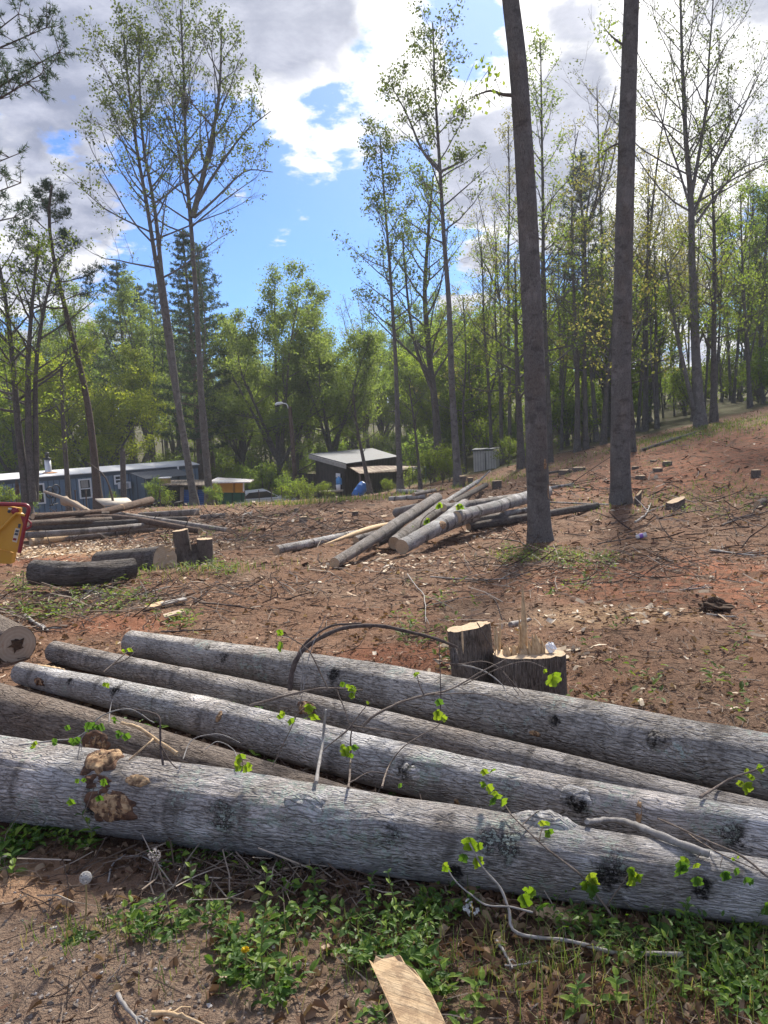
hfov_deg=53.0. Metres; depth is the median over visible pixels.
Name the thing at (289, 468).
shrub
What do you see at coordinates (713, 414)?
tree
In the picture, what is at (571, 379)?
tree
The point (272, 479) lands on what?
shrub
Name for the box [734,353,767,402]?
shrub
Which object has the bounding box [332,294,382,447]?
tree
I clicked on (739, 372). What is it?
shrub
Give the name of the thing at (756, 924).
weed
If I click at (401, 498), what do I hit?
log
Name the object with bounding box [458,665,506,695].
bare twig
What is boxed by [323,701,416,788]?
leafy twig
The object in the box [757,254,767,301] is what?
tree
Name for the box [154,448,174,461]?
shrub
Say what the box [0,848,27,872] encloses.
weed
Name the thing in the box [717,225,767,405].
tree
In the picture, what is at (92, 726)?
leafy vine
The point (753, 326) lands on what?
tree
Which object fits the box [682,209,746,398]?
tree
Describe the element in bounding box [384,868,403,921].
weed
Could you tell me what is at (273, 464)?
shrub
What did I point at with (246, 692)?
log
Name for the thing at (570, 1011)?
weed
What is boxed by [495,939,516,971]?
fallen branch
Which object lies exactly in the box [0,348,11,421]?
tree
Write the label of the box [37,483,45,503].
window
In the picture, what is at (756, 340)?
tree
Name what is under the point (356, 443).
tree
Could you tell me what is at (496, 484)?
stump
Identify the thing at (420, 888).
weed
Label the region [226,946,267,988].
dandelion
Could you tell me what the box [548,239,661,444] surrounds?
tree
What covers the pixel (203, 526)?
log
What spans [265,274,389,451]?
tree
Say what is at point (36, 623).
fallen branch
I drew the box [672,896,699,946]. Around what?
weed
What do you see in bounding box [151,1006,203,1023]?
fallen branch
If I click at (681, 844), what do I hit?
broken branch
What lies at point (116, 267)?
pine tree
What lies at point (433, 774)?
log
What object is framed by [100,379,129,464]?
tree
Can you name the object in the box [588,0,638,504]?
tree
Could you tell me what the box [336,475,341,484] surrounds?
water jug
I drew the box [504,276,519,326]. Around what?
tree
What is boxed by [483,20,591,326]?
tree
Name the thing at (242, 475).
shrub
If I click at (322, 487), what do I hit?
shrub
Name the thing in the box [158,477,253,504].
shed
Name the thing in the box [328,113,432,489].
tree
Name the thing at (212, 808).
log
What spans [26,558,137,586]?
log
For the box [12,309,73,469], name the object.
tree
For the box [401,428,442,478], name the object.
shrub
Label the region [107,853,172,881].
fallen branch
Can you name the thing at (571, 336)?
tree
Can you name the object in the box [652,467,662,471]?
stump
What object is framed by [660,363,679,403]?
shrub
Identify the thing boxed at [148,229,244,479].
pine tree
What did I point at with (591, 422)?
shrub
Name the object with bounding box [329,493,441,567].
log
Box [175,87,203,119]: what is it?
nest
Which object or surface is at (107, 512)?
log
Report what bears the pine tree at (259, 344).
on the ground at (104, 1010)
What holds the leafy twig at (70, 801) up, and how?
on the log at (212, 808)
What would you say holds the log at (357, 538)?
on the ground at (104, 1010)
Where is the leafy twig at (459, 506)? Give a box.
[412,502,464,527]
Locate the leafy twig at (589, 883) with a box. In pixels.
[480,769,642,926]
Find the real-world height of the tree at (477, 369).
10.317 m
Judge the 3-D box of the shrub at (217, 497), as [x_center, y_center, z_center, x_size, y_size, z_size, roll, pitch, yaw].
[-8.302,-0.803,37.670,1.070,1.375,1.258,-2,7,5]
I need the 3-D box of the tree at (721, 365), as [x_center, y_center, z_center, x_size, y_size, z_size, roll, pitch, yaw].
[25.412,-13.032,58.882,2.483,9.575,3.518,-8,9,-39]
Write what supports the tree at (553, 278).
on the ground at (104, 1010)
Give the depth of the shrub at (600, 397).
53.27 m
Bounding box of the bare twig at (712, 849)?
[657,818,758,870]
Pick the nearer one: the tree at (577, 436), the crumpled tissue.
the crumpled tissue
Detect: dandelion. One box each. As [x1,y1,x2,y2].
[62,871,100,946]
[148,848,190,933]
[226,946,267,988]
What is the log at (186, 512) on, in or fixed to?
on the ground at (104, 1010)
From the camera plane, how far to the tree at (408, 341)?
78.98 m
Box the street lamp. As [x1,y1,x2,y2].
[275,402,297,498]
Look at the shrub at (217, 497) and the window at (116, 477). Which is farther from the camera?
the window at (116, 477)
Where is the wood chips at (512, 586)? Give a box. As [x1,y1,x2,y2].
[0,408,767,1023]
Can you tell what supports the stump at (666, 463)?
on the ground at (104, 1010)
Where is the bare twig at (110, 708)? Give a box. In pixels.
[108,690,117,722]
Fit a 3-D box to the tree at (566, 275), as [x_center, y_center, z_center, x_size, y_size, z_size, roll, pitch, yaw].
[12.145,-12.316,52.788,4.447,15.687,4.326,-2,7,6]
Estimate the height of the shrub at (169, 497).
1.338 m
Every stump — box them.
[172,528,213,566]
[299,516,306,522]
[447,584,566,694]
[459,476,466,487]
[467,477,472,484]
[492,480,501,489]
[558,469,570,474]
[573,467,585,471]
[633,490,641,505]
[635,475,644,478]
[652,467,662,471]
[662,461,671,465]
[664,496,685,510]
[750,469,760,478]
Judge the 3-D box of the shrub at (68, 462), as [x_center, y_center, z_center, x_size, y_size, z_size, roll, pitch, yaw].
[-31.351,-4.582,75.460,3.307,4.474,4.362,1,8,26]
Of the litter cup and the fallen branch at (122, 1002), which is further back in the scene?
the litter cup
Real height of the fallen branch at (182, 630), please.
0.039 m
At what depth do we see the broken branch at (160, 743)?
2.99 m
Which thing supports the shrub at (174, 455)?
on the ground at (104, 1010)
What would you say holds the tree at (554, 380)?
on the ground at (104, 1010)
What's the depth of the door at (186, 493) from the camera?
42.15 m
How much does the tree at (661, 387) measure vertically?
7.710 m
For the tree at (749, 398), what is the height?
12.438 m
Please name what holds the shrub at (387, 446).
on the ground at (104, 1010)
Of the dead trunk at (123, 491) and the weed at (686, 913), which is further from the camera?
the dead trunk at (123, 491)
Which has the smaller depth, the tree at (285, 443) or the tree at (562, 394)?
the tree at (562, 394)
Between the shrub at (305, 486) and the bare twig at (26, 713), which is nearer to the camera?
the bare twig at (26, 713)
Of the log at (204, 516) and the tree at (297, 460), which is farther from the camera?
the tree at (297, 460)
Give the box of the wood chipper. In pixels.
[0,502,31,563]
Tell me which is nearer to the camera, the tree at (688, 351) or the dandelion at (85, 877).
the dandelion at (85, 877)
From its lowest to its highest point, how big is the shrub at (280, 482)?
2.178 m
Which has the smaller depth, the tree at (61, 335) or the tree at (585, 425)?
the tree at (585, 425)
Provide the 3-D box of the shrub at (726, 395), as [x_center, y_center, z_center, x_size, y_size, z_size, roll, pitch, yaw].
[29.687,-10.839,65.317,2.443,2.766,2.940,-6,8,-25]
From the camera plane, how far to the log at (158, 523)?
18.55 m
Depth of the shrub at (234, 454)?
73.42 m
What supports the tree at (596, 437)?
on the ground at (104, 1010)
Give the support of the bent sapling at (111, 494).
on the ground at (104, 1010)
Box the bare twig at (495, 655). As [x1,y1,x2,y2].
[477,622,518,694]
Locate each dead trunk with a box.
[15,480,19,502]
[120,445,126,497]
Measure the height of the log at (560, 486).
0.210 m
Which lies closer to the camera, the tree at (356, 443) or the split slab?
the split slab
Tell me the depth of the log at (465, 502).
14.74 m
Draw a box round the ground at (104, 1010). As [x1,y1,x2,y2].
[0,366,767,1023]
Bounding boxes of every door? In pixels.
[184,490,188,502]
[197,490,203,504]
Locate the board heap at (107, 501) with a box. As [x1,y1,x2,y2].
[95,498,130,505]
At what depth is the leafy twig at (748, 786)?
2.99 m
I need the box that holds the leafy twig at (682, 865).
[658,818,767,914]
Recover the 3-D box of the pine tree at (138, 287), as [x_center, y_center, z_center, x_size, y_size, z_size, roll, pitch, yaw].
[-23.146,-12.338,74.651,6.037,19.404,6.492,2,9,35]
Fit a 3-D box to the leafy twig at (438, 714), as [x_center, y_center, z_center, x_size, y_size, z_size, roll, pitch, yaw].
[0.080,0.939,3.074,0.188,0.235,0.547,0,8,23]
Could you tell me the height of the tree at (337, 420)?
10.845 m
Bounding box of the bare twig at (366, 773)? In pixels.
[347,771,393,783]
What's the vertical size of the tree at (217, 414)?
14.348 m
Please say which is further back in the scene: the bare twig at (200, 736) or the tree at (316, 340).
the tree at (316, 340)
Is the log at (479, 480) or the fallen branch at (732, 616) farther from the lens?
the log at (479, 480)
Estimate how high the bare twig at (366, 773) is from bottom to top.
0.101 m
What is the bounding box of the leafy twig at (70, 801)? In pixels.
[66,778,107,814]
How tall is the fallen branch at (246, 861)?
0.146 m
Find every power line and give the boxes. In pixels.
[0,417,284,432]
[0,424,286,444]
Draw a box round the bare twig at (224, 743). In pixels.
[205,741,236,755]
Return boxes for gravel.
[0,848,547,1023]
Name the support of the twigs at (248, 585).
on the ground at (104, 1010)
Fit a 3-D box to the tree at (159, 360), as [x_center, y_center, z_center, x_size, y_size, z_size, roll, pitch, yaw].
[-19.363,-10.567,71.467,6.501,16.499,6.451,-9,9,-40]
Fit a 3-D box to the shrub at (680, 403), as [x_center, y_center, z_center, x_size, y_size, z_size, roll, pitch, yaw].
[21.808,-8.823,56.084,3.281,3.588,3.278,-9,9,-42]
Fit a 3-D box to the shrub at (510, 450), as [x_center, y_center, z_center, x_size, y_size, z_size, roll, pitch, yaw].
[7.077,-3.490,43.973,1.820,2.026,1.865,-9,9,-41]
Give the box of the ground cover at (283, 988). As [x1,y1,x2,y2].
[0,706,767,1023]
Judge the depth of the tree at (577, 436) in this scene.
39.10 m
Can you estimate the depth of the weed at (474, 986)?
2.13 m
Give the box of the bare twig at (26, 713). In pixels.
[9,699,40,719]
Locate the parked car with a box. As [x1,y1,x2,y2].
[245,489,298,501]
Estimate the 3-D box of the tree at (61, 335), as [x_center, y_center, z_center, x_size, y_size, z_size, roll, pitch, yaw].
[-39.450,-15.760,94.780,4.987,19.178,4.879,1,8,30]
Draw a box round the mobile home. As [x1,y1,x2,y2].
[0,452,199,512]
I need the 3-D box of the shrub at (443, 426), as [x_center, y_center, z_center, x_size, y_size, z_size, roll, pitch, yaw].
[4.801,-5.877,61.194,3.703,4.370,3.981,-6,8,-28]
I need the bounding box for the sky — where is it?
[0,0,767,417]
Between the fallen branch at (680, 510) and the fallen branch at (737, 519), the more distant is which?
the fallen branch at (680, 510)
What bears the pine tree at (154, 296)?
on the ground at (104, 1010)
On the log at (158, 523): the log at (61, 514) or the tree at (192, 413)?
the log at (61, 514)
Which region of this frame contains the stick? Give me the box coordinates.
[314,709,326,783]
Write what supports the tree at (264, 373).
on the ground at (104, 1010)
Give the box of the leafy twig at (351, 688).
[249,629,362,724]
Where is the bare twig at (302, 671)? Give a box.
[299,646,302,693]
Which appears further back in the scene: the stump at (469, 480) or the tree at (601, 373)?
the tree at (601, 373)
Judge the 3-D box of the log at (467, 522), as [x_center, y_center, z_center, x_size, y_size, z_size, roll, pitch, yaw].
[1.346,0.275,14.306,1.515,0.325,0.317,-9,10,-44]
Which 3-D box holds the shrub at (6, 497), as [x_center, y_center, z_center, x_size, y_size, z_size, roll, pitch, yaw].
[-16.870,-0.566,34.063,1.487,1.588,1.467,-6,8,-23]
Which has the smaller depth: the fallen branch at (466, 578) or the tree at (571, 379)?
the fallen branch at (466, 578)
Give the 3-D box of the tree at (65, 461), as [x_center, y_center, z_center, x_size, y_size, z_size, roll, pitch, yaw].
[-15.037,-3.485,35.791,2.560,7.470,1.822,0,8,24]
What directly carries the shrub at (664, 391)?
on the ground at (104, 1010)
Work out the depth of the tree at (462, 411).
45.36 m
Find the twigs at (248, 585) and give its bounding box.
[0,415,767,1023]
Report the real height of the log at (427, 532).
0.486 m
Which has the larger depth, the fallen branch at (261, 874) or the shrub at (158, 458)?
the shrub at (158, 458)
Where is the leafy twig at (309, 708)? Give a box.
[272,694,319,767]
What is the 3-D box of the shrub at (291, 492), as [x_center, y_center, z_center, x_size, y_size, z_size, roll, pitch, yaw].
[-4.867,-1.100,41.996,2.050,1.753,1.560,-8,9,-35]
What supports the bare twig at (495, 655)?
on the log at (707, 755)
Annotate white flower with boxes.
[462,898,479,915]
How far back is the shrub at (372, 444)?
69.30 m
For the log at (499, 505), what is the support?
on the log at (467, 522)
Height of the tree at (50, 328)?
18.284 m
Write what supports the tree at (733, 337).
on the ground at (104, 1010)
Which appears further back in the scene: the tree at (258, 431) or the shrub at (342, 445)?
the tree at (258, 431)
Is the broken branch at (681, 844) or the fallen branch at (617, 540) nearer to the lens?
the broken branch at (681, 844)
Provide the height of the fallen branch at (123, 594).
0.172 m
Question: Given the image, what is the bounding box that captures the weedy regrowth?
[0,460,767,721]
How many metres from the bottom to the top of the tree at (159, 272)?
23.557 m
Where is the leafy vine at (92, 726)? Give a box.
[18,708,154,757]
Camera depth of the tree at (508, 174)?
48.26 m
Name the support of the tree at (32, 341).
on the ground at (104, 1010)
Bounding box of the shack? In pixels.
[297,448,415,498]
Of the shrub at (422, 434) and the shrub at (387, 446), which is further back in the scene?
the shrub at (422, 434)
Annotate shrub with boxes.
[0,483,20,501]
[12,492,42,507]
[51,448,79,469]
[126,455,143,463]
[142,475,169,506]
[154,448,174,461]
[157,486,177,506]
[163,452,196,461]
[165,446,192,460]
[195,440,229,473]
[202,482,223,503]
[210,461,237,478]
[217,458,245,477]
[223,445,254,469]
[224,462,259,490]
[229,456,262,489]
[245,436,275,479]
[245,460,282,490]
[253,467,281,492]
[254,461,292,494]
[271,452,311,479]
[272,472,300,499]
[274,475,316,499]
[289,459,308,483]
[295,478,317,498]
[301,451,314,472]
[304,433,350,468]
[313,480,335,498]
[355,433,383,450]
[358,430,394,449]
[379,477,394,491]
[383,432,413,470]
[389,425,417,465]
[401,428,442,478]
[403,424,430,455]
[403,464,417,488]
[412,427,432,452]
[415,447,439,483]
[419,441,467,482]
[422,416,461,461]
[433,422,473,461]
[436,453,462,481]
[442,417,479,456]
[466,415,507,455]
[493,435,516,465]
[495,415,524,442]
[550,385,590,446]
[551,386,591,443]
[568,404,607,441]
[587,377,642,416]
[587,384,602,427]
[610,381,660,429]
[658,366,678,407]
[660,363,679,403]
[661,368,680,404]
[663,364,724,414]
[664,366,707,412]
[687,355,740,395]
[704,353,740,398]
[719,369,745,397]
[722,355,757,395]
[722,370,755,397]
[734,344,767,403]
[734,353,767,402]
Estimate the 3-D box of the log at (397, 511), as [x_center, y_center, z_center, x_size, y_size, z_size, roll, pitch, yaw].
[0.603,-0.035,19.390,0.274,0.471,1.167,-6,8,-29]
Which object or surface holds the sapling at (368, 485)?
on the ground at (104, 1010)
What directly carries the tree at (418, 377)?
on the ground at (104, 1010)
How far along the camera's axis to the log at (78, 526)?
18.57 m
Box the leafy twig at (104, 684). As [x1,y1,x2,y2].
[102,646,137,687]
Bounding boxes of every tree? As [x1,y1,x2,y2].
[0,0,79,230]
[0,176,109,509]
[0,221,112,515]
[0,333,71,472]
[0,345,39,471]
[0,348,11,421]
[0,355,49,470]
[3,340,80,469]
[8,333,175,468]
[11,303,55,468]
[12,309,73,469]
[32,281,115,462]
[32,357,84,510]
[45,301,110,421]
[45,312,76,449]
[50,0,267,505]
[77,319,123,464]
[86,321,116,460]
[88,261,157,463]
[93,268,179,462]
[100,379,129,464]
[104,315,159,461]
[108,286,144,458]
[115,0,278,504]
[121,283,178,458]
[126,317,168,461]
[138,281,181,460]
[143,313,195,458]
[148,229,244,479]
[154,352,194,456]
[159,243,244,479]
[180,381,195,462]
[187,256,352,494]
[187,308,280,474]
[191,359,246,470]
[212,377,262,473]
[216,309,265,483]
[244,316,274,464]
[247,366,273,468]
[250,338,267,455]
[254,369,305,479]
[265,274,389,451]
[265,377,318,462]
[271,347,312,480]
[294,332,335,470]
[322,362,380,449]
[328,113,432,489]
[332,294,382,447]
[335,312,392,448]
[339,375,376,449]
[348,153,487,481]
[362,357,405,447]
[374,0,489,486]
[376,329,400,431]
[377,303,412,435]
[378,346,431,447]
[386,318,462,432]
[390,334,442,432]
[391,301,437,439]
[406,337,468,456]
[410,284,514,473]
[411,290,463,339]
[419,305,523,450]
[420,331,493,457]
[426,231,521,450]
[438,299,474,391]
[442,0,554,543]
[451,220,512,446]
[453,314,494,397]
[460,323,493,450]
[462,192,520,449]
[463,245,558,464]
[463,269,503,373]
[465,233,582,469]
[471,108,548,460]
[475,303,524,413]
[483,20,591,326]
[485,250,518,373]
[489,200,605,462]
[502,276,598,439]
[502,335,522,445]
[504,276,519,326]
[506,257,520,290]
[522,242,590,446]
[523,325,589,426]
[538,77,641,441]
[539,218,578,367]
[540,149,614,437]
[540,179,613,452]
[540,207,593,444]
[541,192,635,449]
[546,257,594,450]
[547,76,635,437]
[548,235,612,381]
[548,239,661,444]
[549,250,667,433]
[552,303,612,410]
[555,301,595,367]
[559,232,612,429]
[564,0,767,427]
[568,222,685,451]
[585,72,704,431]
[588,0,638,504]
[593,174,660,284]
[593,299,611,435]
[595,181,682,427]
[600,147,674,430]
[631,226,701,427]
[631,282,688,422]
[632,242,675,428]
[635,175,699,408]
[649,315,671,417]
[655,181,708,375]
[658,226,709,414]
[661,107,767,423]
[662,193,730,329]
[662,224,706,401]
[663,176,741,421]
[665,321,686,415]
[674,241,706,403]
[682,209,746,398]
[686,251,734,408]
[696,209,761,392]
[699,181,767,408]
[700,285,737,402]
[701,177,759,400]
[703,149,767,402]
[703,151,767,401]
[707,269,767,396]
[712,195,767,401]
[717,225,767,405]
[718,271,740,397]
[727,244,767,402]
[728,278,757,398]
[736,302,767,354]
[740,257,767,347]
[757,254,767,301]
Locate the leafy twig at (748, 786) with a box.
[699,764,767,798]
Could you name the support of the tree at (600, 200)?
on the ground at (104, 1010)
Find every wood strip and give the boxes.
[143,601,165,609]
[160,597,186,605]
[163,610,183,617]
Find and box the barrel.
[352,481,366,495]
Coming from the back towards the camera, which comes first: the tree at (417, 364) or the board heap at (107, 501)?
the tree at (417, 364)
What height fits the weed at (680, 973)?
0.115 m
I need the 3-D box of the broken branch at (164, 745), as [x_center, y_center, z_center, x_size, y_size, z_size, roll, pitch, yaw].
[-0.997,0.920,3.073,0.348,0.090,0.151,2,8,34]
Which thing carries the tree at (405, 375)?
on the ground at (104, 1010)
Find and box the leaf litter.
[0,459,767,1023]
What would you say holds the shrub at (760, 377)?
on the ground at (104, 1010)
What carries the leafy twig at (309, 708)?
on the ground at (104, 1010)
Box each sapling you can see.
[87,463,113,500]
[344,367,381,494]
[395,374,438,489]
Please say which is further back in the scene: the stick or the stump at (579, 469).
the stump at (579, 469)
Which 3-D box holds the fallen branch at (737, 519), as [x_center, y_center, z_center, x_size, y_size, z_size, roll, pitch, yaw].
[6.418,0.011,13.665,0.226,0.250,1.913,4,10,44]
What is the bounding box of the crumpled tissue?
[545,642,556,652]
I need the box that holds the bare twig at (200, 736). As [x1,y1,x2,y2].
[183,734,239,758]
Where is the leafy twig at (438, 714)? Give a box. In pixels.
[381,699,447,787]
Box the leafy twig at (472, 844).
[442,837,683,956]
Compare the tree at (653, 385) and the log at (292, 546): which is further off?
the tree at (653, 385)
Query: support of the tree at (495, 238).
on the ground at (104, 1010)
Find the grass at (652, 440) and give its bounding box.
[20,412,767,1023]
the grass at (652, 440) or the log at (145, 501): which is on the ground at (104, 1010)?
the grass at (652, 440)
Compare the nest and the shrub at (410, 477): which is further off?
the shrub at (410, 477)
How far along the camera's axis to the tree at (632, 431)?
29.24 m
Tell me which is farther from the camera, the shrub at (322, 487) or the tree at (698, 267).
the tree at (698, 267)
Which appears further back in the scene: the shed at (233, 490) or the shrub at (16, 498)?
the shed at (233, 490)
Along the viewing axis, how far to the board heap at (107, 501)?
25.93 m
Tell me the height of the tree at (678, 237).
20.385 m
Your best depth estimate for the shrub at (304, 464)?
66.41 m
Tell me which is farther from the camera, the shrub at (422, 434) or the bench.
the shrub at (422, 434)
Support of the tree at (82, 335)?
on the ground at (104, 1010)
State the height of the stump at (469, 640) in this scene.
0.818 m
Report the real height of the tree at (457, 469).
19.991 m
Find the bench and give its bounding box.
[319,489,342,498]
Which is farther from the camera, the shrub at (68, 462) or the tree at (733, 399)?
the shrub at (68, 462)
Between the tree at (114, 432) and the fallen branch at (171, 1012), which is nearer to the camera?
the fallen branch at (171, 1012)
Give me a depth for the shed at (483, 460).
44.99 m
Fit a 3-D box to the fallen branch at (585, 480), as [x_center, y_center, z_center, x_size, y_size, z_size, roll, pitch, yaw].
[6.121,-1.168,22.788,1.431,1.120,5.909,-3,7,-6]
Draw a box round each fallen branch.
[24,614,61,631]
[45,585,105,615]
[83,586,168,595]
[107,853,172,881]
[115,992,149,1023]
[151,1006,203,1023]
[161,626,218,632]
[194,601,257,609]
[205,531,273,540]
[207,851,289,890]
[222,849,294,913]
[407,573,497,627]
[430,570,529,579]
[481,520,539,549]
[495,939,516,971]
[505,960,546,966]
[508,618,531,626]
[554,457,609,489]
[557,563,658,587]
[597,536,635,544]
[634,497,675,522]
[657,500,710,518]
[663,584,710,591]
[706,613,737,617]
[709,549,764,555]
[721,500,765,525]
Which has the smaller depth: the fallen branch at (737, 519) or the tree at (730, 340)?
the fallen branch at (737, 519)
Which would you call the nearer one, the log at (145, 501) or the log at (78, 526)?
the log at (78, 526)
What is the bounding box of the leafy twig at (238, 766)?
[234,754,252,772]
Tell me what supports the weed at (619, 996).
on the ground at (104, 1010)
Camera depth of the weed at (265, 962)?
2.21 m
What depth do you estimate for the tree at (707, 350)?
47.17 m
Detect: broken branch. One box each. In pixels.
[120,722,177,759]
[134,709,177,768]
[584,817,709,857]
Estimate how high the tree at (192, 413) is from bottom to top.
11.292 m
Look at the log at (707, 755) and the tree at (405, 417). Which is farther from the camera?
the tree at (405, 417)
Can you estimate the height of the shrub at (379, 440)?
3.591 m
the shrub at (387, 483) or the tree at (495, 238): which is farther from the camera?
the tree at (495, 238)
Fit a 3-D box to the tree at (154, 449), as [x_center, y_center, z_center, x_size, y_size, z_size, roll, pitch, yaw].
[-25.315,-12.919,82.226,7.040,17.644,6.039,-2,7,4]
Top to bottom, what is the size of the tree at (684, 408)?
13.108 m
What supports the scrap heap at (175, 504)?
on the ground at (104, 1010)
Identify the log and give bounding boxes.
[0,614,35,662]
[0,683,363,790]
[0,735,767,925]
[10,662,767,858]
[25,523,156,537]
[26,519,137,530]
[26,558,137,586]
[27,517,113,525]
[29,511,109,519]
[29,527,156,545]
[30,509,101,518]
[44,641,767,808]
[56,514,201,533]
[91,545,176,569]
[100,496,153,513]
[114,512,230,531]
[121,630,767,800]
[138,508,201,516]
[143,516,187,520]
[200,513,226,518]
[272,522,387,553]
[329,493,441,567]
[352,526,403,543]
[375,527,402,546]
[388,494,427,500]
[388,499,448,549]
[392,503,417,516]
[395,506,467,554]
[396,489,422,493]
[411,488,436,495]
[432,517,479,538]
[438,499,469,517]
[440,494,513,511]
[446,479,477,501]
[449,483,488,502]
[454,486,551,522]
[466,502,599,530]
[474,512,526,521]
[475,470,490,484]
[502,507,526,514]
[550,483,573,488]
[550,501,608,504]
[639,431,695,451]
[753,498,767,507]
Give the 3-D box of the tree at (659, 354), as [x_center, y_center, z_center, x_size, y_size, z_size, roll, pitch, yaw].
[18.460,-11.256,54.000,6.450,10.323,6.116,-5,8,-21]
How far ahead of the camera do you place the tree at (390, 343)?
85.91 m
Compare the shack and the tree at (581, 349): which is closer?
the shack
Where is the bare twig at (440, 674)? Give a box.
[439,642,440,710]
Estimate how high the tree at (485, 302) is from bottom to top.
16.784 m
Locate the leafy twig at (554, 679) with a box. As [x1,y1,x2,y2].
[362,659,561,725]
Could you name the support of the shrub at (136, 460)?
on the ground at (104, 1010)
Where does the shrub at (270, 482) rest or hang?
on the ground at (104, 1010)
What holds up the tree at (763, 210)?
on the ground at (104, 1010)
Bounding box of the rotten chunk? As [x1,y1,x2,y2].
[696,597,734,613]
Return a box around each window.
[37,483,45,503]
[78,478,92,498]
[114,475,119,484]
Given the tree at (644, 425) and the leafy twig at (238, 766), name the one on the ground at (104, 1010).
the tree at (644, 425)
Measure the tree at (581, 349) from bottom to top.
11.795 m
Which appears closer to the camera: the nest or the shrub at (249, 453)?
the nest
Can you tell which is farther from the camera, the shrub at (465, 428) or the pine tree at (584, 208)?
the shrub at (465, 428)
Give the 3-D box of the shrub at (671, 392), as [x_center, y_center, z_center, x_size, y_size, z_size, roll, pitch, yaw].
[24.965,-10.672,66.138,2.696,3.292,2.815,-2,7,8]
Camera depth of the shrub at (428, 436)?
70.99 m
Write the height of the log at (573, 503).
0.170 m
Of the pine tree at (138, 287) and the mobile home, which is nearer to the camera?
the mobile home
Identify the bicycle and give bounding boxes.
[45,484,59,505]
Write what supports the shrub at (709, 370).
on the ground at (104, 1010)
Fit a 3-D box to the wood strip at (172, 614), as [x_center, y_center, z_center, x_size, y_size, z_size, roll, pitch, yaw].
[-2.092,1.010,7.664,0.122,0.040,0.400,1,8,26]
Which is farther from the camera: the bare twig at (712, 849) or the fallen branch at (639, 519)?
the fallen branch at (639, 519)
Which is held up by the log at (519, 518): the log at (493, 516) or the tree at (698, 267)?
the log at (493, 516)
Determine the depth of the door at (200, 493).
42.16 m
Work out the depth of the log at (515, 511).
16.39 m
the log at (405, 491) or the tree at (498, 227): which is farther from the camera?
the tree at (498, 227)
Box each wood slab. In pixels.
[369,954,444,1023]
[535,904,606,925]
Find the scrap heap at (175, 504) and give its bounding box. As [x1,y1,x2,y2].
[143,501,187,507]
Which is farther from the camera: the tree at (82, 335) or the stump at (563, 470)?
the tree at (82, 335)
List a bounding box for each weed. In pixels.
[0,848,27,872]
[75,809,103,853]
[183,862,203,906]
[186,874,210,905]
[248,909,277,990]
[251,866,273,907]
[305,866,324,895]
[358,870,381,909]
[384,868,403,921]
[415,882,426,899]
[429,949,460,994]
[460,967,494,1001]
[560,973,593,1019]
[599,965,636,1003]
[668,959,693,1003]
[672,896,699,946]
[725,948,745,984]
[744,912,767,942]
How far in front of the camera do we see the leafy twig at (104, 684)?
3.72 m
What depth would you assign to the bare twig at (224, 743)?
3.13 m
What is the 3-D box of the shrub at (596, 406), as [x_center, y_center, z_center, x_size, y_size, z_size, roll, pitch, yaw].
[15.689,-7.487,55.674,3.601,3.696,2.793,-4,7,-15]
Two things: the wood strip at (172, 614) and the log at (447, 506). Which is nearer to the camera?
the wood strip at (172, 614)
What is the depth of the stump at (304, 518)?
20.73 m
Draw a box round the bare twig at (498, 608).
[490,597,502,619]
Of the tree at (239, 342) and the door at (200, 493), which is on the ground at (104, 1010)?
the tree at (239, 342)
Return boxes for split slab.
[43,490,89,510]
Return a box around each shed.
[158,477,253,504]
[471,447,500,471]
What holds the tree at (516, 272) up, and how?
on the ground at (104, 1010)
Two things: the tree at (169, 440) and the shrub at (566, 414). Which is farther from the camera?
the tree at (169, 440)
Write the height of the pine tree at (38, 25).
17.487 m
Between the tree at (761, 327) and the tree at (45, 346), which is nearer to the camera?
the tree at (761, 327)
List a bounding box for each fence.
[235,487,282,503]
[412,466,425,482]
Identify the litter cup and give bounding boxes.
[636,532,646,538]
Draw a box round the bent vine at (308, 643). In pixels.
[288,622,457,690]
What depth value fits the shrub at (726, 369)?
67.15 m
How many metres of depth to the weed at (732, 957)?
2.15 m
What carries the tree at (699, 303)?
on the ground at (104, 1010)
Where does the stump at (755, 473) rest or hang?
on the ground at (104, 1010)
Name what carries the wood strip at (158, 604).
on the ground at (104, 1010)
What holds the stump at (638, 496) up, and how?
on the ground at (104, 1010)
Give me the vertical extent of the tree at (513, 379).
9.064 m
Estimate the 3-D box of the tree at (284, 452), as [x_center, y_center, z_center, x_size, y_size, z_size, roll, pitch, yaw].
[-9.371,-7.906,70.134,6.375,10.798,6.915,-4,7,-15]
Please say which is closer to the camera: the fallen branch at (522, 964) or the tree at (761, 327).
the fallen branch at (522, 964)
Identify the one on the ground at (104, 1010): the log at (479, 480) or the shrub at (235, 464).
the shrub at (235, 464)
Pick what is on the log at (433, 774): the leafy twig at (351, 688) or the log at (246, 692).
the leafy twig at (351, 688)
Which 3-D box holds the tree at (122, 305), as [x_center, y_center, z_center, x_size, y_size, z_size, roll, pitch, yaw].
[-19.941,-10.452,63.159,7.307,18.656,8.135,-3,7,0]
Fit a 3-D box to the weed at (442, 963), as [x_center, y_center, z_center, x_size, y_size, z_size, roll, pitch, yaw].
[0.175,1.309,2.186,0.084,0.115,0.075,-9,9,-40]
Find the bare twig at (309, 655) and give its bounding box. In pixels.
[303,615,325,689]
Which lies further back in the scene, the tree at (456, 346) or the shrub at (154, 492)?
the tree at (456, 346)
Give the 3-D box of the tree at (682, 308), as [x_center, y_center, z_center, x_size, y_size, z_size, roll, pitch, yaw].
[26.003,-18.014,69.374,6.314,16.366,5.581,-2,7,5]

